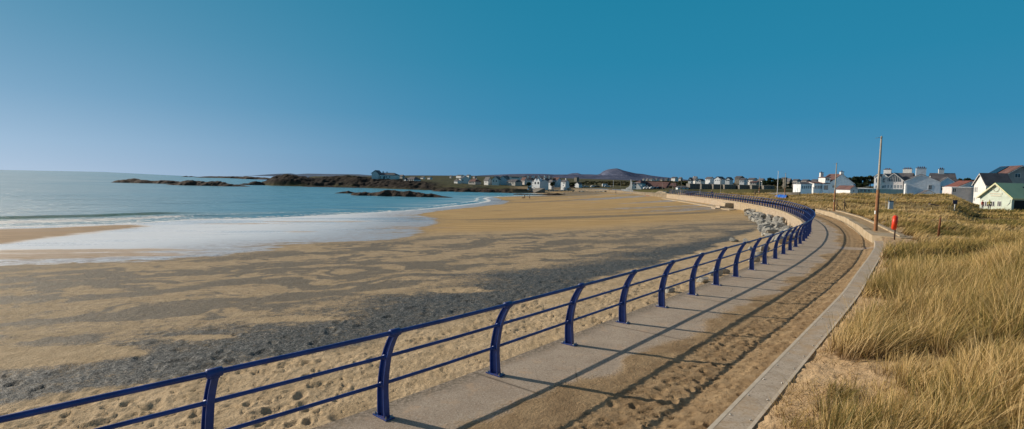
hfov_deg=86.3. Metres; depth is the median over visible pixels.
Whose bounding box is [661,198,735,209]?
toe kerb
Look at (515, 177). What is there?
house
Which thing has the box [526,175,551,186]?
house
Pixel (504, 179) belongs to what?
house
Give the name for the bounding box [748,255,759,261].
rock
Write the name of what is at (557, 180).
house
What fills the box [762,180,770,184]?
tree
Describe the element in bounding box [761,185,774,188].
apartment block
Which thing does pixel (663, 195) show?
sea wall
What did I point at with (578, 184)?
house
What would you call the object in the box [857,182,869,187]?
tree
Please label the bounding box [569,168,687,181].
mountain
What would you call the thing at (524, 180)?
house
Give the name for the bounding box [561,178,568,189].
house
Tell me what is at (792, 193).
stone wall
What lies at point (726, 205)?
wall buttress
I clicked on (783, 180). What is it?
house
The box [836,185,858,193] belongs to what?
house
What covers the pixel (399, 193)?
rock island
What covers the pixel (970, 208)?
dune grass
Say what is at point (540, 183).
house
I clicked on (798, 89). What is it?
sky
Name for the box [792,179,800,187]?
house
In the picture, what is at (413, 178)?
house
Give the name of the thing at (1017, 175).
window
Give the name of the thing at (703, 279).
rock
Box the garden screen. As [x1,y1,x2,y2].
[873,189,902,194]
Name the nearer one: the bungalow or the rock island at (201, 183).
the bungalow
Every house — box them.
[371,170,399,178]
[407,177,420,180]
[459,176,470,183]
[468,178,480,184]
[484,177,491,184]
[491,176,500,184]
[500,176,508,184]
[506,179,521,185]
[509,175,525,180]
[521,177,527,184]
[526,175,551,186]
[531,178,548,189]
[548,180,553,188]
[552,177,560,187]
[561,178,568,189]
[575,182,581,187]
[676,186,688,189]
[688,177,693,183]
[696,179,704,183]
[705,177,713,183]
[714,176,724,183]
[725,177,733,184]
[734,176,743,183]
[739,178,747,184]
[748,178,757,184]
[750,181,761,184]
[781,177,786,187]
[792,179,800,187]
[808,170,854,193]
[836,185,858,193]
[874,167,914,188]
[903,166,956,194]
[972,173,1011,204]
[973,165,1023,182]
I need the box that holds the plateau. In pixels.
[252,173,371,176]
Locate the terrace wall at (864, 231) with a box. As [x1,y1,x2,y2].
[815,209,968,242]
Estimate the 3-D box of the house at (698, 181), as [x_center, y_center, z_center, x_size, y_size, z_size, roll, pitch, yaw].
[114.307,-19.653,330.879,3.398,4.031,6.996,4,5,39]
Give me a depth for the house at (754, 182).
298.64 m
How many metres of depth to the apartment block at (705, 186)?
257.58 m
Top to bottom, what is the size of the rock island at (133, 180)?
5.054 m
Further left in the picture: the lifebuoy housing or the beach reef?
the beach reef
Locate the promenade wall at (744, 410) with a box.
[707,241,883,428]
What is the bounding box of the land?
[262,174,1023,428]
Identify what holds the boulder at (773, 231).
on the beach
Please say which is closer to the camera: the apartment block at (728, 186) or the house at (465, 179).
the apartment block at (728, 186)
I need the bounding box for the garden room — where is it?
[858,188,872,192]
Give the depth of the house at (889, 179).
170.26 m
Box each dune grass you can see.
[699,192,1023,231]
[860,215,1023,298]
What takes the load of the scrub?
on the land
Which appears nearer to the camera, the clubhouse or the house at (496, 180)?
the clubhouse
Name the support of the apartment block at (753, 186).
on the land
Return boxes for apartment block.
[686,183,699,188]
[700,184,711,188]
[711,184,722,188]
[723,184,735,188]
[736,185,748,188]
[749,185,760,188]
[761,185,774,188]
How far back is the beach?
21.96 m
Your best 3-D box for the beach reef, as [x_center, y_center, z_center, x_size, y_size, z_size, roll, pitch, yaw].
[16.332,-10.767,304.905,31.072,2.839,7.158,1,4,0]
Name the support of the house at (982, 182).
on the land
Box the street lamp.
[833,163,836,210]
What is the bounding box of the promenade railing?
[0,190,815,428]
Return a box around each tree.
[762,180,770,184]
[767,177,777,184]
[849,176,859,182]
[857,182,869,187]
[866,175,873,187]
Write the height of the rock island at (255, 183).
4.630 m
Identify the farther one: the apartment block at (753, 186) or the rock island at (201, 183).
the rock island at (201, 183)
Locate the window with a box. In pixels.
[1015,173,1020,177]
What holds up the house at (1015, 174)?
on the land
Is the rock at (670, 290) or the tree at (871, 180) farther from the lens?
the tree at (871, 180)
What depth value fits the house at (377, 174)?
438.13 m
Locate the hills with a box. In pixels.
[404,174,654,180]
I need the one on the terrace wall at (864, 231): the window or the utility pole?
the utility pole
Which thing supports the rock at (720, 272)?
on the beach
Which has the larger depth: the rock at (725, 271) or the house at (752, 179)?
the house at (752, 179)
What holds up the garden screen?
on the land
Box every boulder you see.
[766,229,779,233]
[774,236,787,243]
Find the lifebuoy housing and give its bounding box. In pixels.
[891,215,897,239]
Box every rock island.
[112,178,178,183]
[167,180,249,186]
[197,176,269,179]
[239,181,264,184]
[301,185,361,187]
[351,190,451,197]
[433,188,512,192]
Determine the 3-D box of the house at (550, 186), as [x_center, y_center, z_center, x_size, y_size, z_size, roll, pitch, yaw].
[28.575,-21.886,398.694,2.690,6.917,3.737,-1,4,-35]
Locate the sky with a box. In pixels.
[0,0,1023,189]
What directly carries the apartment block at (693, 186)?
on the land
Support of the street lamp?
on the terrace wall at (864, 231)
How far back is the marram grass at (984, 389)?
7.74 m
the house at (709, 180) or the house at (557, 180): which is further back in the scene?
the house at (557, 180)
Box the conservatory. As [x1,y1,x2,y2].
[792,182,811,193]
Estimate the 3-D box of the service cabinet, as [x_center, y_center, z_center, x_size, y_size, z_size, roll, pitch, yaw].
[36.032,-1.089,52.004,0.818,1.150,0.360,2,4,17]
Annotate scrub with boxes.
[569,180,792,188]
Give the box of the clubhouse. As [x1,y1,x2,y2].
[976,183,1023,209]
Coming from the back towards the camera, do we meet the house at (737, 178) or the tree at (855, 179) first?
the house at (737, 178)
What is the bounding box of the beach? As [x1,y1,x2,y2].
[0,190,797,428]
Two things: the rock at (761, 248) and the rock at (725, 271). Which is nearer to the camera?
the rock at (725, 271)
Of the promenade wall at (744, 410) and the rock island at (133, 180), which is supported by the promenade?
the promenade wall at (744, 410)
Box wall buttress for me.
[711,202,732,208]
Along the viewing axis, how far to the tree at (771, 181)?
289.98 m
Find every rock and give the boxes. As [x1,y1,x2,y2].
[665,286,674,292]
[696,277,708,282]
[708,269,722,275]
[712,267,729,273]
[729,238,738,241]
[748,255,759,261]
[755,251,762,257]
[760,243,769,250]
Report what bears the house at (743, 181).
on the land
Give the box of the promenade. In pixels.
[312,193,873,428]
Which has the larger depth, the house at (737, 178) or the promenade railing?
the house at (737, 178)
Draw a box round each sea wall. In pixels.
[528,187,666,197]
[666,194,803,231]
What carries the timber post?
on the land
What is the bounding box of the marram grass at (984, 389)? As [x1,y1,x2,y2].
[761,227,1023,428]
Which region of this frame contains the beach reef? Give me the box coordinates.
[513,193,563,194]
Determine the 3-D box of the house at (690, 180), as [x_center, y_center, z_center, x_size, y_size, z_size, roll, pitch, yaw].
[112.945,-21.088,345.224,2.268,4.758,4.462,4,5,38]
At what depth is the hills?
4862.18 m
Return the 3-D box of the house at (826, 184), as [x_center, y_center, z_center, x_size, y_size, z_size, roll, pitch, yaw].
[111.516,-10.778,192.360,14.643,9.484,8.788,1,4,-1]
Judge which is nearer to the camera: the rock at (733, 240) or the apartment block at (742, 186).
the rock at (733, 240)
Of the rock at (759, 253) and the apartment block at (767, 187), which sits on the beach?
the rock at (759, 253)
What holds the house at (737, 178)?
on the land
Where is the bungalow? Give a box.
[942,181,973,202]
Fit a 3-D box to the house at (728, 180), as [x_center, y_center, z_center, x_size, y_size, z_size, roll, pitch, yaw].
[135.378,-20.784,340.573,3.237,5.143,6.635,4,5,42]
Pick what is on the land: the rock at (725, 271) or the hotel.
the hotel
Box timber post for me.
[937,217,940,236]
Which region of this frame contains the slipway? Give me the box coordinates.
[529,188,544,192]
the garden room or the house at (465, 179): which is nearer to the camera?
the garden room
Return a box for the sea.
[0,170,542,227]
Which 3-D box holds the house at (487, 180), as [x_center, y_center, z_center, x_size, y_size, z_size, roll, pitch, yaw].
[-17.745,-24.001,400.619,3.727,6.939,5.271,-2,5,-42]
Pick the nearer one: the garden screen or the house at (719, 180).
the garden screen
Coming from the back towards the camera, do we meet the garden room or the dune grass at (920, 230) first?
the garden room
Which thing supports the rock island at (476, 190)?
in the sea
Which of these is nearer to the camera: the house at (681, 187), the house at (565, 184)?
the house at (681, 187)
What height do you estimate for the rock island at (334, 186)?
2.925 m
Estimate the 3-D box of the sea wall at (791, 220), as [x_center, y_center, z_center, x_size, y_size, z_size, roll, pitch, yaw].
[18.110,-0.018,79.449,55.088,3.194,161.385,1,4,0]
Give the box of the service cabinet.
[885,197,893,208]
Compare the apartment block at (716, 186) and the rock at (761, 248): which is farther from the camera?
the apartment block at (716, 186)
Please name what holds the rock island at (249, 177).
in the sea
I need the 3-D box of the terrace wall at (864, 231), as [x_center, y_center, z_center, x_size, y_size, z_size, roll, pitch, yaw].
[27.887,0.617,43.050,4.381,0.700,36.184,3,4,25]
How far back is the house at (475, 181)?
410.93 m
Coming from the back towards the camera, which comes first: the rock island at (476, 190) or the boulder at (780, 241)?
the rock island at (476, 190)
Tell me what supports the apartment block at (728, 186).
on the land
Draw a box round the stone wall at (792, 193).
[758,192,800,202]
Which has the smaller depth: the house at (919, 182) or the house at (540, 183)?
the house at (919, 182)
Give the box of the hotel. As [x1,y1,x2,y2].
[626,180,677,188]
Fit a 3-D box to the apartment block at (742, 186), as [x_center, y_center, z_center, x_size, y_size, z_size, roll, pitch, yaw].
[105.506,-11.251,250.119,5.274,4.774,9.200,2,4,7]
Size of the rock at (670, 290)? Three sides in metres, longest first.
0.590 x 0.402 x 0.282 m
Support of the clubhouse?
on the land
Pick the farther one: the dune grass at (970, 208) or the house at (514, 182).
the house at (514, 182)
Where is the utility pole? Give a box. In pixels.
[874,136,882,230]
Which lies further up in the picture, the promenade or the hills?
the hills

